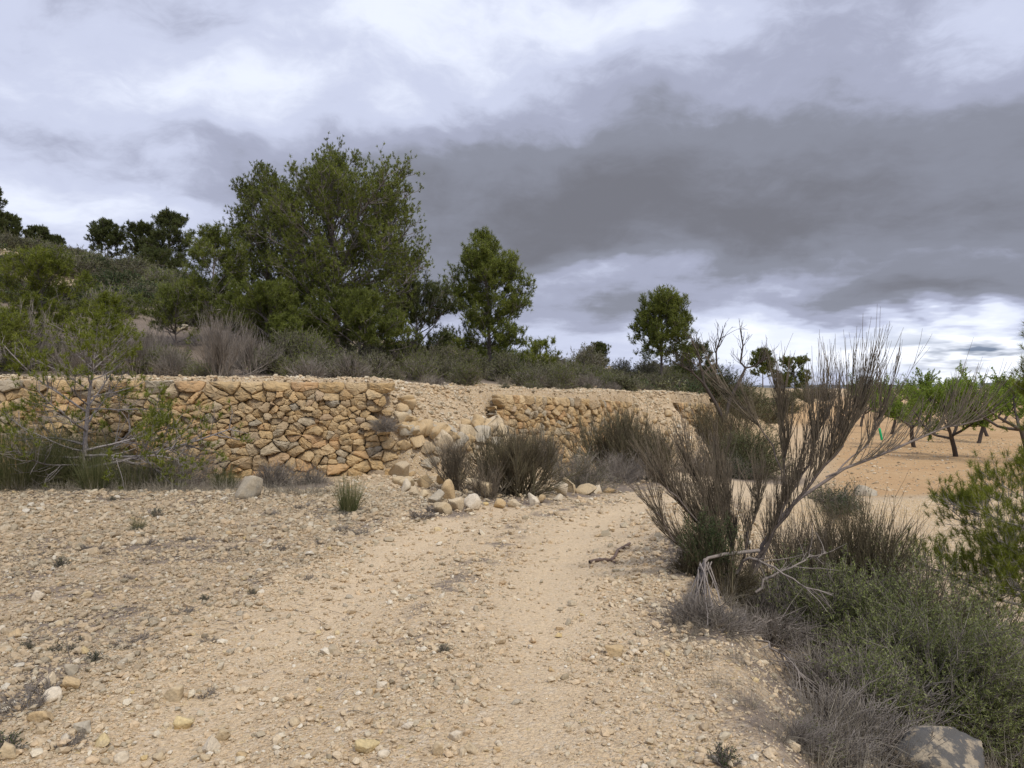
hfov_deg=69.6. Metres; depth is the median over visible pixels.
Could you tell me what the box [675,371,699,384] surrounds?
terrace shrub
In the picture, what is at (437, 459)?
fallen stone
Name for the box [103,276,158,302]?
scrub bush
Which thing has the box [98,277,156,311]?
scrub bush
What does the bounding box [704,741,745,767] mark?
tiny shrub
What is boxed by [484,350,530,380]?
terrace shrub
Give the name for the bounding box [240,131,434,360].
pine tree
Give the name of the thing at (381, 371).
terrace shrub
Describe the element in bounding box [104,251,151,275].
scrub bush
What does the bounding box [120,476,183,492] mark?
dry grass
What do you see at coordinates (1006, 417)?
almond tree
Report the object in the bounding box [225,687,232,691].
loose stone
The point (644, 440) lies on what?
dead bush
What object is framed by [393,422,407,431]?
fallen stone
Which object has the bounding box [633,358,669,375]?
terrace shrub
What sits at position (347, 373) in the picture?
terrace shrub
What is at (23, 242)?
scrub bush
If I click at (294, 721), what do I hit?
loose stone
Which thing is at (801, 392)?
scrub bush
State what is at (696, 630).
dry grass
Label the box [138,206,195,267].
pine tree
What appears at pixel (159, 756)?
loose stone
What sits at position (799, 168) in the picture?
sky
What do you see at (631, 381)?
scrub bush
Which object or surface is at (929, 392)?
almond tree
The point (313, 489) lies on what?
dry grass
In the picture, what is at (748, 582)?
twig tangle
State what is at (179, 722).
loose stone
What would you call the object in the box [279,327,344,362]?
terrace shrub
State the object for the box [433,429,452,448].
fallen stone
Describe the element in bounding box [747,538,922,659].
olive bush
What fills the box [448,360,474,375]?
terrace shrub
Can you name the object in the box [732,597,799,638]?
dry grass
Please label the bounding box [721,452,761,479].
green bush
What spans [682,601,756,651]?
dry grass
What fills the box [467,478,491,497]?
boulder
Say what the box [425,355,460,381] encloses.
terrace shrub
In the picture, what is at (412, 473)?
fallen stone
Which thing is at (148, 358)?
terrace shrub
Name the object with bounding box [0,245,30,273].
scrub bush
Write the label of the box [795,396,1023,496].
orchard field
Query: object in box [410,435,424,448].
fallen stone
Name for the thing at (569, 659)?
loose stone
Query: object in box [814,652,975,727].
twig tangle
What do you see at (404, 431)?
fallen stone
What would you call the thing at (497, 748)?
loose stone
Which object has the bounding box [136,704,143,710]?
loose stone
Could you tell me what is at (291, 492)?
dry grass
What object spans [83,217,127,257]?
pine tree
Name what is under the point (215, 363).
terrace shrub
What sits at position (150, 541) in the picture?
tiny shrub
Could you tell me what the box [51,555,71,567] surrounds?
tiny shrub
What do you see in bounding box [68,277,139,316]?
scrub bush
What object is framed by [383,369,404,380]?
terrace shrub
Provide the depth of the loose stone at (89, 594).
5.59 m
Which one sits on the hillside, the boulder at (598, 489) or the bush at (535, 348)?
the bush at (535, 348)
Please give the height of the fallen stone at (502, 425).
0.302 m
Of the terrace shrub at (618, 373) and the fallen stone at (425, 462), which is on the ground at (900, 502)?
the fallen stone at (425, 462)
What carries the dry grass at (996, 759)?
on the ground at (900, 502)
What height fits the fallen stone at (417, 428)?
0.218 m
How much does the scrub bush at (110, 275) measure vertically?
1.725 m
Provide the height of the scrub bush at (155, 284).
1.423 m
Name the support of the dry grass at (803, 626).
on the ground at (900, 502)
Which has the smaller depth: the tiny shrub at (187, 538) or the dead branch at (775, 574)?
the dead branch at (775, 574)
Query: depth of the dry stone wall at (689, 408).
27.91 m
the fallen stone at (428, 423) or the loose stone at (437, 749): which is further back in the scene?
the fallen stone at (428, 423)
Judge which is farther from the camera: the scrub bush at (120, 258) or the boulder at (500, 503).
the scrub bush at (120, 258)
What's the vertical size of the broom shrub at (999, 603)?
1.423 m
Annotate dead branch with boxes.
[686,549,759,633]
[735,554,835,618]
[752,588,830,645]
[753,633,837,705]
[755,523,845,592]
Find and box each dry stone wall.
[0,379,400,477]
[486,394,631,470]
[673,402,719,449]
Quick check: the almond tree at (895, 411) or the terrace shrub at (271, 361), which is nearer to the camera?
the terrace shrub at (271, 361)
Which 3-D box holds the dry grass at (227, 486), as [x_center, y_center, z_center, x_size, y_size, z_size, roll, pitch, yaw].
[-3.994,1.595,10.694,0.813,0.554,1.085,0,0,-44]
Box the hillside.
[0,249,807,474]
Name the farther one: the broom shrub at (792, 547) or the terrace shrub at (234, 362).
the terrace shrub at (234, 362)
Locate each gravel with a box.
[0,485,504,744]
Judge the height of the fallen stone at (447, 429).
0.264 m
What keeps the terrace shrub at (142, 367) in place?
on the hillside
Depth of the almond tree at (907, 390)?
65.71 m
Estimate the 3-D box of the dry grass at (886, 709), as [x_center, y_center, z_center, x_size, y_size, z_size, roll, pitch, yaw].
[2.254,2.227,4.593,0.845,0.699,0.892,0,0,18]
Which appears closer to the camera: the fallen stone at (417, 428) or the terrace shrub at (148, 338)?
the fallen stone at (417, 428)
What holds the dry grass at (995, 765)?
on the ground at (900, 502)
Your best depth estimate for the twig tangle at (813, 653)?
5.51 m
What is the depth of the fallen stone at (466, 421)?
14.35 m
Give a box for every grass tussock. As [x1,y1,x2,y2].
[0,413,117,498]
[1,428,148,489]
[54,448,122,490]
[93,452,193,489]
[124,511,151,530]
[200,465,249,489]
[320,473,371,515]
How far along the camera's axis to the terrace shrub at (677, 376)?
33.85 m
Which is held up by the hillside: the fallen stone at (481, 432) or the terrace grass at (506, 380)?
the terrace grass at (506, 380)
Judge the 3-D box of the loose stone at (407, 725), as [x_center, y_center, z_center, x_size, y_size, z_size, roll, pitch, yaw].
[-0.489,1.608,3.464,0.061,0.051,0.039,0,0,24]
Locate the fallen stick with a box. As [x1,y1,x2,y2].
[588,542,630,563]
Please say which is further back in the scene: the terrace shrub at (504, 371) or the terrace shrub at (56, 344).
the terrace shrub at (504, 371)
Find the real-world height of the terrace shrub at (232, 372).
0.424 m
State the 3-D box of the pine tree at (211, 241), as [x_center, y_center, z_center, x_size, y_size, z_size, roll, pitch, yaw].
[-7.853,-2.688,19.962,2.321,3.426,2.357,0,0,0]
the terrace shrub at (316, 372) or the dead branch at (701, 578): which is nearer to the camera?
the dead branch at (701, 578)
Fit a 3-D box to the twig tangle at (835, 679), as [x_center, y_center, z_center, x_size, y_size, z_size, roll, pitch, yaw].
[2.214,2.079,4.962,0.825,0.565,0.755,0,0,36]
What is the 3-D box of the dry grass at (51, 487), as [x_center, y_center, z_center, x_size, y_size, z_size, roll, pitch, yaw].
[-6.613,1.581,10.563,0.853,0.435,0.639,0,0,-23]
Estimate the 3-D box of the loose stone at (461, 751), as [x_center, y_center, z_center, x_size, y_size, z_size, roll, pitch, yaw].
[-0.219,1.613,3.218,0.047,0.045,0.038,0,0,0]
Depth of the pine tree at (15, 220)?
73.61 m
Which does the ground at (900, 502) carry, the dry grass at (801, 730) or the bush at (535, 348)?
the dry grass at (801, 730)
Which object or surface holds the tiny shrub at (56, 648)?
on the ground at (900, 502)
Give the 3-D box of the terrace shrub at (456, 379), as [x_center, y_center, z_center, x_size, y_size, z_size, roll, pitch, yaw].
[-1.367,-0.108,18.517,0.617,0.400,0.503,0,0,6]
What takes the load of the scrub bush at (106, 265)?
on the hillside
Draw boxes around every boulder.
[235,475,262,498]
[401,478,410,491]
[409,485,418,495]
[418,489,428,497]
[428,489,443,502]
[433,502,451,514]
[441,479,455,499]
[448,497,463,510]
[464,493,480,509]
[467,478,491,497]
[494,498,505,508]
[506,499,521,506]
[528,493,539,504]
[538,494,545,502]
[553,494,562,500]
[554,482,567,495]
[563,478,575,492]
[576,483,596,494]
[594,484,601,493]
[604,487,616,492]
[855,485,877,496]
[881,725,984,767]
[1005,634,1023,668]
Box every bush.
[0,226,29,251]
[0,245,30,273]
[0,273,24,288]
[0,279,67,305]
[0,283,12,300]
[5,298,83,372]
[13,232,50,251]
[23,235,56,248]
[26,243,86,269]
[47,336,90,376]
[52,273,96,303]
[55,248,92,266]
[59,297,74,311]
[62,252,105,276]
[64,243,96,253]
[65,246,93,257]
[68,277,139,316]
[72,250,112,269]
[76,249,104,257]
[81,259,145,291]
[84,325,141,374]
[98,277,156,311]
[100,292,143,318]
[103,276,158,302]
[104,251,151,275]
[108,254,145,266]
[108,259,149,277]
[111,325,162,374]
[115,277,160,305]
[118,253,148,264]
[130,273,179,298]
[131,243,187,271]
[135,323,174,356]
[142,265,179,283]
[149,306,198,323]
[151,270,193,290]
[173,262,201,276]
[177,312,206,327]
[180,305,256,376]
[198,306,232,325]
[213,309,256,331]
[219,312,285,375]
[228,325,265,344]
[487,347,524,369]
[513,348,529,358]
[522,352,553,369]
[537,359,588,379]
[541,348,571,367]
[559,396,659,477]
[605,371,647,391]
[612,422,701,481]
[673,503,745,592]
[688,360,747,406]
[696,361,771,420]
[711,420,795,480]
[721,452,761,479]
[740,377,777,419]
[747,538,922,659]
[754,388,796,423]
[766,519,1023,680]
[771,385,804,413]
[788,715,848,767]
[792,380,820,402]
[799,477,873,520]
[806,586,980,711]
[814,385,837,399]
[818,569,1023,767]
[927,643,1023,767]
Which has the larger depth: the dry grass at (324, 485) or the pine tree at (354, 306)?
the pine tree at (354, 306)
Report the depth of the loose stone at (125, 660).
4.23 m
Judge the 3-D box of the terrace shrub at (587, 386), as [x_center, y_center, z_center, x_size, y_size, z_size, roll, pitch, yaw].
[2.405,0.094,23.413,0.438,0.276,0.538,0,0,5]
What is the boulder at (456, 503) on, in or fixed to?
on the dirt track
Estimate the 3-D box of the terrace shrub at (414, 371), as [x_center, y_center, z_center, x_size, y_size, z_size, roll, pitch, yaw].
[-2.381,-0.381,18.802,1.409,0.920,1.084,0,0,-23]
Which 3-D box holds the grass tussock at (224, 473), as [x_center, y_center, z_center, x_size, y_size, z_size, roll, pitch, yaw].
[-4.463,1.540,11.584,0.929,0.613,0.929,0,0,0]
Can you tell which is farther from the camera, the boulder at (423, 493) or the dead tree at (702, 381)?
the dead tree at (702, 381)
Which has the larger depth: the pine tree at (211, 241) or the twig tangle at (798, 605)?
the pine tree at (211, 241)
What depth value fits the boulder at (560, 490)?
12.01 m
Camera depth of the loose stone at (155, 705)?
3.66 m
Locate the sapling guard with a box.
[878,426,882,439]
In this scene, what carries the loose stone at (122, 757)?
on the dirt track
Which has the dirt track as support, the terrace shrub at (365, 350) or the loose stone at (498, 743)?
the loose stone at (498, 743)
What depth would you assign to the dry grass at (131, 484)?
11.17 m
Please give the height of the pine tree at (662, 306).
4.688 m
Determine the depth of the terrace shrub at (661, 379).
30.84 m
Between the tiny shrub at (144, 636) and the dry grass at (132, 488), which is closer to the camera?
the tiny shrub at (144, 636)
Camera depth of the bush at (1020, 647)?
7.42 m
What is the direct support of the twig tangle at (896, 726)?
on the ground at (900, 502)
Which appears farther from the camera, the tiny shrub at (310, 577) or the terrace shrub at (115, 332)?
the terrace shrub at (115, 332)
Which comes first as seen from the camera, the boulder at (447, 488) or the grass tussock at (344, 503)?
the grass tussock at (344, 503)
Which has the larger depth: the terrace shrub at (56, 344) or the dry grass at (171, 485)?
the terrace shrub at (56, 344)
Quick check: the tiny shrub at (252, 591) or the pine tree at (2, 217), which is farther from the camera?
the pine tree at (2, 217)
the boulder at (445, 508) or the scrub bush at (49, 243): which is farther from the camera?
the scrub bush at (49, 243)
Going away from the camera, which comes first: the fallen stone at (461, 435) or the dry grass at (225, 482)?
the dry grass at (225, 482)
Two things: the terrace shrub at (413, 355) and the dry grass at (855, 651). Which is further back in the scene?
the terrace shrub at (413, 355)
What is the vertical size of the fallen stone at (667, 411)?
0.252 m
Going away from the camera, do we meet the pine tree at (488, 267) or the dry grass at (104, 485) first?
the dry grass at (104, 485)
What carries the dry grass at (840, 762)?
on the ground at (900, 502)
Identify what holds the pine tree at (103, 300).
on the hillside
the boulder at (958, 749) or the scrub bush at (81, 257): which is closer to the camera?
the boulder at (958, 749)
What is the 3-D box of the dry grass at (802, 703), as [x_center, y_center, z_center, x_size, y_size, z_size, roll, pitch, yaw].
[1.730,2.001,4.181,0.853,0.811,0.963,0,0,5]
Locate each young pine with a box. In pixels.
[0,299,252,490]
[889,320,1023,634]
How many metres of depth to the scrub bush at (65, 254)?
38.20 m
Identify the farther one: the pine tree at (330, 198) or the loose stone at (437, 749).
the pine tree at (330, 198)
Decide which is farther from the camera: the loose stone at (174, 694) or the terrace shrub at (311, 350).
the terrace shrub at (311, 350)
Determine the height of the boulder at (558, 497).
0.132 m
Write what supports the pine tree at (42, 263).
on the hillside
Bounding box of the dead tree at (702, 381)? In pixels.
[668,320,777,422]
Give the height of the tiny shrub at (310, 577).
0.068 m
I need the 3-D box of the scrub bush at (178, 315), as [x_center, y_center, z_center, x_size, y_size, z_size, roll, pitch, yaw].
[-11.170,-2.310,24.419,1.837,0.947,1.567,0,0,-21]
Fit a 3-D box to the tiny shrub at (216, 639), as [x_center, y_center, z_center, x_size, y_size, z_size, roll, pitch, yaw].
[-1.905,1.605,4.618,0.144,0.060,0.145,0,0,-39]
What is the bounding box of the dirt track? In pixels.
[0,402,993,767]
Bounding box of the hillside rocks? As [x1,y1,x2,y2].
[0,248,670,388]
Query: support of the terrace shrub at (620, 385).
on the hillside
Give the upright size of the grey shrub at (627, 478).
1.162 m
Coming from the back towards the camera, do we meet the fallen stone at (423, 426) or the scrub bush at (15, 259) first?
the scrub bush at (15, 259)
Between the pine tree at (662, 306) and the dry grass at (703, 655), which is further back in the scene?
the pine tree at (662, 306)
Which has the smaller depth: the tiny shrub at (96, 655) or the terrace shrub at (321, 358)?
the tiny shrub at (96, 655)
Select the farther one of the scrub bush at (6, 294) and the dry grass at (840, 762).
the scrub bush at (6, 294)
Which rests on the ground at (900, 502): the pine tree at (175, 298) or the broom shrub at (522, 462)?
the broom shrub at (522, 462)
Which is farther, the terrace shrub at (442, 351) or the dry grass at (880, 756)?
the terrace shrub at (442, 351)
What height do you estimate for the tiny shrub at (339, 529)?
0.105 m
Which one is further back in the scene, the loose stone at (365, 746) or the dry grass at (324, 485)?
the dry grass at (324, 485)
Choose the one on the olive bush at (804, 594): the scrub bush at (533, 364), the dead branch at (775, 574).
the dead branch at (775, 574)
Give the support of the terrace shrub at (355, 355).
on the hillside
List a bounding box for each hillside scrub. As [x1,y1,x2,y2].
[0,240,735,393]
[1,236,688,391]
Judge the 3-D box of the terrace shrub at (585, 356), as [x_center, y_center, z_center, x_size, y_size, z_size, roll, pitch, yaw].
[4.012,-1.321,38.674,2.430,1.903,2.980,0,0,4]
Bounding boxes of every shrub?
[0,349,33,371]
[0,688,52,723]
[0,729,27,755]
[6,651,38,662]
[13,671,62,701]
[19,639,35,649]
[33,339,71,370]
[40,331,72,352]
[47,642,63,651]
[48,728,88,752]
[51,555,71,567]
[63,643,75,651]
[76,316,142,357]
[77,544,104,552]
[83,651,103,662]
[84,360,129,375]
[110,639,135,649]
[119,573,138,579]
[123,344,182,374]
[125,631,151,642]
[126,347,162,374]
[135,535,158,545]
[137,331,161,347]
[146,341,197,376]
[148,508,163,516]
[150,341,198,366]
[165,355,197,374]
[169,604,193,615]
[178,534,200,541]
[179,359,214,376]
[193,358,236,371]
[194,686,219,700]
[198,593,209,600]
[199,635,218,642]
[202,350,246,369]
[207,334,268,358]
[212,366,241,376]
[225,545,238,550]
[240,341,299,373]
[247,341,308,374]
[247,589,256,594]
[252,346,286,372]
[252,458,310,487]
[256,327,327,360]
[262,509,281,515]
[267,322,342,355]
[270,542,291,551]
[273,351,326,376]
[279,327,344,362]
[282,349,332,375]
[284,351,336,378]
[287,340,333,358]
[292,500,311,508]
[296,461,334,484]
[301,572,316,580]
[320,346,375,377]
[325,348,373,377]
[326,354,374,378]
[331,524,350,531]
[339,341,393,365]
[349,528,369,534]
[357,349,399,378]
[367,414,403,433]
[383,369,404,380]
[394,347,441,376]
[396,351,446,381]
[406,510,434,519]
[407,426,491,493]
[416,504,437,512]
[420,343,470,361]
[422,373,448,385]
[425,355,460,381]
[437,642,450,652]
[438,343,482,378]
[444,369,474,383]
[445,360,485,385]
[447,373,467,385]
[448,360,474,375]
[448,415,596,498]
[460,451,517,501]
[483,357,530,382]
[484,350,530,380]
[499,383,511,388]
[504,364,545,386]
[518,366,548,387]
[519,379,541,388]
[520,364,561,386]
[524,424,567,479]
[540,362,577,388]
[545,376,561,388]
[547,358,595,376]
[547,442,621,492]
[548,365,572,382]
[553,362,582,375]
[566,342,611,368]
[573,368,603,388]
[582,383,593,388]
[584,370,612,388]
[587,444,651,484]
[602,381,621,389]
[605,357,637,375]
[606,367,630,378]
[607,369,627,377]
[612,376,635,390]
[625,370,655,385]
[625,403,771,575]
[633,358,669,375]
[641,371,666,389]
[642,372,673,388]
[642,383,656,389]
[664,366,685,379]
[670,448,726,475]
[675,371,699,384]
[684,307,1023,576]
[687,392,778,455]
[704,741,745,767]
[732,492,866,600]
[754,464,935,601]
[804,637,951,735]
[881,528,1016,641]
[954,548,1023,650]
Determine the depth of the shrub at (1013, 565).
7.35 m
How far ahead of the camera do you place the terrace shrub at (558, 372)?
22.17 m
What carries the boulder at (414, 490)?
on the ground at (900, 502)
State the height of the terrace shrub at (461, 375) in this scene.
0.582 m
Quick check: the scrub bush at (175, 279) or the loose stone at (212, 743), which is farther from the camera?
the scrub bush at (175, 279)
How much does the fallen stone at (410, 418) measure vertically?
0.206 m
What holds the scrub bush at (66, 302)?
on the hillside
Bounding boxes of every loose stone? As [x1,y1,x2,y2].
[0,741,16,760]
[7,628,23,637]
[26,711,54,722]
[31,590,46,601]
[38,672,56,686]
[42,686,61,703]
[55,620,63,625]
[60,676,80,688]
[60,733,69,739]
[64,664,78,675]
[73,658,80,663]
[73,720,90,733]
[83,591,93,596]
[95,732,110,747]
[101,586,113,592]
[113,751,128,763]
[117,658,127,663]
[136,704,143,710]
[152,703,159,708]
[152,752,165,761]
[163,684,183,701]
[172,715,194,729]
[189,755,199,761]
[200,754,209,761]
[202,735,220,752]
[215,727,230,740]
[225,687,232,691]
[226,648,234,653]
[236,611,243,615]
[236,750,246,756]
[289,716,299,726]
[354,738,379,753]
[377,681,386,689]
[377,749,389,758]
[396,663,405,668]
[401,721,413,729]
[431,740,443,755]
[449,730,462,741]
[457,747,466,757]
[463,741,478,754]
[493,746,500,751]
[495,740,502,746]
[510,699,520,704]
[564,656,572,661]
[604,644,623,656]
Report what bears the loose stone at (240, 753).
on the dirt track
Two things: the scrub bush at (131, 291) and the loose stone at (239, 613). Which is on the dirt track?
the loose stone at (239, 613)
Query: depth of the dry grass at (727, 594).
5.95 m
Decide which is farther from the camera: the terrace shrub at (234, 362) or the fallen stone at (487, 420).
the terrace shrub at (234, 362)
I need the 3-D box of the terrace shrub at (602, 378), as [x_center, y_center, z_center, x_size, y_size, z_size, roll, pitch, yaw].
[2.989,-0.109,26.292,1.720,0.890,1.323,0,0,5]
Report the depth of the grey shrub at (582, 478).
13.46 m
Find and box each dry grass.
[1,479,55,490]
[3,478,46,492]
[26,479,73,493]
[32,476,79,491]
[62,479,99,490]
[75,478,128,492]
[78,472,154,490]
[94,479,139,490]
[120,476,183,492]
[120,482,158,491]
[142,472,209,492]
[146,478,194,489]
[168,476,232,490]
[180,484,212,492]
[200,474,244,490]
[214,477,243,492]
[231,474,291,496]
[263,479,297,490]
[273,474,328,495]
[275,485,304,495]
[281,476,348,494]
[662,607,717,644]
[663,580,737,633]
[680,643,724,666]
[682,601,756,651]
[696,664,738,692]
[709,569,758,614]
[719,676,784,723]
[721,638,755,673]
[722,581,766,616]
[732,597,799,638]
[742,702,815,765]
[762,607,832,656]
[766,665,909,765]
[771,622,869,667]
[785,711,942,767]
[789,727,862,767]
[803,688,913,767]
[805,625,923,714]
[825,684,933,733]
[831,691,944,767]
[834,726,938,767]
[984,730,1023,767]
[984,733,1018,767]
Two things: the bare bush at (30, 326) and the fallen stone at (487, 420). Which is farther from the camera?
the bare bush at (30, 326)
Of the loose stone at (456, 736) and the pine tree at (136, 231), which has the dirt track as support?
the loose stone at (456, 736)
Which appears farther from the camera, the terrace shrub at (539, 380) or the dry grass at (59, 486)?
the terrace shrub at (539, 380)
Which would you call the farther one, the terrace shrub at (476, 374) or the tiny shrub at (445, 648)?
the terrace shrub at (476, 374)
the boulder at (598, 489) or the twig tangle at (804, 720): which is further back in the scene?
the boulder at (598, 489)
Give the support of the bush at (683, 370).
on the hillside
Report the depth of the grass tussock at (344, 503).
9.29 m
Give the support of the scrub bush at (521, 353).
on the hillside
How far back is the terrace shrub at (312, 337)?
17.60 m
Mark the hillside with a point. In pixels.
(478, 396)
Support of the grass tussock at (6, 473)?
on the ground at (900, 502)
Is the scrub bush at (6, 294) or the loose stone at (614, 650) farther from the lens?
the scrub bush at (6, 294)
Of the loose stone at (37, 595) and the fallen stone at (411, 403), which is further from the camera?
the fallen stone at (411, 403)
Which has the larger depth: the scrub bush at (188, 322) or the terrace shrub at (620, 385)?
the terrace shrub at (620, 385)
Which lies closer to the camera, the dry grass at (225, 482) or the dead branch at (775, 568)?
the dead branch at (775, 568)
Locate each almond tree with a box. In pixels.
[843,372,893,426]
[850,383,932,433]
[873,367,945,447]
[895,382,920,400]
[899,377,925,399]
[901,382,943,413]
[902,372,959,421]
[903,377,998,456]
[931,360,1023,444]
[936,370,1015,436]
[943,375,1023,442]
[985,368,1023,422]
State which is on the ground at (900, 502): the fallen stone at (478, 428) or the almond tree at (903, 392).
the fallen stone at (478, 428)
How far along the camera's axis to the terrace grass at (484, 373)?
22.53 m
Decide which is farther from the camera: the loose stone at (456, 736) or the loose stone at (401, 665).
the loose stone at (401, 665)
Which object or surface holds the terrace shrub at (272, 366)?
on the hillside
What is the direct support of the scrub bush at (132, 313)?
on the hillside
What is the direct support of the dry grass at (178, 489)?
on the ground at (900, 502)
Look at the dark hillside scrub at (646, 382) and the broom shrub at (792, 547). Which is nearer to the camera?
the broom shrub at (792, 547)
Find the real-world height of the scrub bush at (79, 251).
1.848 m
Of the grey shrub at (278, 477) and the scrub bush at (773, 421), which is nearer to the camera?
the grey shrub at (278, 477)
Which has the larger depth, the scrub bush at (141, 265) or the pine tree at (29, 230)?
the pine tree at (29, 230)
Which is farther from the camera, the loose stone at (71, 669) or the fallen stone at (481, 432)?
the fallen stone at (481, 432)
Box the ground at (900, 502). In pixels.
[0,388,1023,767]
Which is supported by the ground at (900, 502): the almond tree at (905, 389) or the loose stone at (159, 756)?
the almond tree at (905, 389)
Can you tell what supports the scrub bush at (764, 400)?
on the hillside
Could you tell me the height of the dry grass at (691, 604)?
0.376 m
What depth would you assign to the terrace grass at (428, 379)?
17.87 m
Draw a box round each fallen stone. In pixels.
[388,461,409,476]
[392,476,403,483]
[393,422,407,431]
[394,411,408,421]
[396,402,408,411]
[397,395,414,400]
[398,476,414,485]
[399,421,412,435]
[400,439,411,449]
[401,398,415,409]
[405,416,417,421]
[406,420,418,434]
[407,425,419,432]
[408,425,414,433]
[408,471,415,475]
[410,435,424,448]
[414,422,426,436]
[417,474,431,487]
[418,419,432,435]
[419,441,435,453]
[421,458,431,468]
[429,422,447,439]
[432,456,439,463]
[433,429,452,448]
[436,472,452,484]
[444,423,450,432]
[448,431,460,439]
[455,432,468,444]
[459,423,475,436]
[461,418,470,424]
[467,434,475,442]
[471,414,485,427]
[472,420,480,426]
[474,425,490,438]
[475,430,486,442]
[482,418,491,428]
[486,415,503,435]
[491,422,498,430]
[496,423,506,435]
[664,410,673,416]
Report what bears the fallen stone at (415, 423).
on the ground at (900, 502)
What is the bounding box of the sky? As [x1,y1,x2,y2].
[0,0,1023,384]
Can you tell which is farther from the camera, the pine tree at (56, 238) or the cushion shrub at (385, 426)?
the pine tree at (56, 238)
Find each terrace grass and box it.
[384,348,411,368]
[419,375,436,383]
[479,364,490,378]
[495,375,514,384]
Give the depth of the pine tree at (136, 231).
76.29 m
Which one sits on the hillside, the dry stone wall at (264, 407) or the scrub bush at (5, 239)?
the scrub bush at (5, 239)
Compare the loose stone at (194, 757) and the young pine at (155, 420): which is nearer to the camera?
the loose stone at (194, 757)
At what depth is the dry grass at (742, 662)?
4.29 m
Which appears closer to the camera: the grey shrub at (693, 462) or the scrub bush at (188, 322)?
the grey shrub at (693, 462)
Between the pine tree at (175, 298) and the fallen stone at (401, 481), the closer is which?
the fallen stone at (401, 481)
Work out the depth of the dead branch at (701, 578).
5.49 m
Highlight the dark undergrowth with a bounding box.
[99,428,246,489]
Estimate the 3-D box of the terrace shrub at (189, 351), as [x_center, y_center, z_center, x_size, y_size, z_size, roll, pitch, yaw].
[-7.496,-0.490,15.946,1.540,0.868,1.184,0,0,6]
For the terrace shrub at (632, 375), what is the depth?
29.86 m
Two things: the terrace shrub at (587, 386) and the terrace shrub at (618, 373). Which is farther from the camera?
the terrace shrub at (618, 373)
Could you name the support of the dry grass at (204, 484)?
on the ground at (900, 502)
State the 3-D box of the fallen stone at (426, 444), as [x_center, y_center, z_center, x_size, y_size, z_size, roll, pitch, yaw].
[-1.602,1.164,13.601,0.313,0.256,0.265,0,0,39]
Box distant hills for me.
[743,383,993,388]
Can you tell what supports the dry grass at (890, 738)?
on the ground at (900, 502)
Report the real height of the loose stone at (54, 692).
0.093 m
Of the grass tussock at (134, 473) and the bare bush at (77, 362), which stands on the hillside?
the bare bush at (77, 362)
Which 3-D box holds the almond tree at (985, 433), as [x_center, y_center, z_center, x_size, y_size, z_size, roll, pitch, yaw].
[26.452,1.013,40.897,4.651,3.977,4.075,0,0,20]
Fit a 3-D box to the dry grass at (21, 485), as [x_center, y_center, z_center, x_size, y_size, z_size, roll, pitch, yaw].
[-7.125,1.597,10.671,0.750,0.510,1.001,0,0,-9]
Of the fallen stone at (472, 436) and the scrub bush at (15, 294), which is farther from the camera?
the scrub bush at (15, 294)
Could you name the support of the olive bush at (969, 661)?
on the ground at (900, 502)
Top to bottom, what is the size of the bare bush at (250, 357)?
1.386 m
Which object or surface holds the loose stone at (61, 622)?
on the ground at (900, 502)
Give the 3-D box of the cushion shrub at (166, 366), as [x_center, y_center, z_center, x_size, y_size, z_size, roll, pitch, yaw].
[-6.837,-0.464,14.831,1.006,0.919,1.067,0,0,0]
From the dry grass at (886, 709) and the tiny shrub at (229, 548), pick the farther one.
the tiny shrub at (229, 548)
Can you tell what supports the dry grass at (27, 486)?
on the ground at (900, 502)
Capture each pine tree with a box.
[0,188,11,232]
[0,241,97,345]
[0,305,54,373]
[1,211,23,236]
[22,224,54,243]
[42,233,65,245]
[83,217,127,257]
[90,289,123,354]
[120,280,211,345]
[121,219,160,256]
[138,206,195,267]
[175,221,269,345]
[210,160,320,347]
[215,271,333,350]
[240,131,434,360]
[283,283,415,367]
[361,270,460,360]
[436,225,536,366]
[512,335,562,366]
[588,341,611,366]
[627,283,702,387]
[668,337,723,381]
[749,347,776,387]
[774,353,812,390]
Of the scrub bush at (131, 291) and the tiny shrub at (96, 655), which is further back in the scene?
the scrub bush at (131, 291)
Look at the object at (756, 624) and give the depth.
5.14 m
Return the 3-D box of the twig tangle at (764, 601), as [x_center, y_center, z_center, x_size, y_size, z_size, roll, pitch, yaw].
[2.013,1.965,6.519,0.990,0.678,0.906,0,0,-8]
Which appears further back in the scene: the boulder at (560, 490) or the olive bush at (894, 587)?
the boulder at (560, 490)
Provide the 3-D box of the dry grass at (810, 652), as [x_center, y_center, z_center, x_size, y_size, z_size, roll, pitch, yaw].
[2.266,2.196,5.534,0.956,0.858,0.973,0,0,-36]
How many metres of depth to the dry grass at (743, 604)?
6.22 m
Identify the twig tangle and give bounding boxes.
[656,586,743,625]
[663,544,725,578]
[672,593,765,637]
[708,543,769,610]
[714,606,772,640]
[723,566,809,636]
[724,570,806,619]
[745,596,825,656]
[758,577,829,629]
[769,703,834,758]
[770,639,871,703]
[774,609,930,696]
[776,657,906,754]
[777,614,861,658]
[781,655,905,717]
[791,707,857,763]
[801,710,907,767]
[812,677,947,767]
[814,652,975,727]
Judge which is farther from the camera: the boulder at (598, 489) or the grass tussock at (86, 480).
the boulder at (598, 489)
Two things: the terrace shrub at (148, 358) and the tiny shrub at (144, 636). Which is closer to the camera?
the tiny shrub at (144, 636)
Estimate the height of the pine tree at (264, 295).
2.440 m

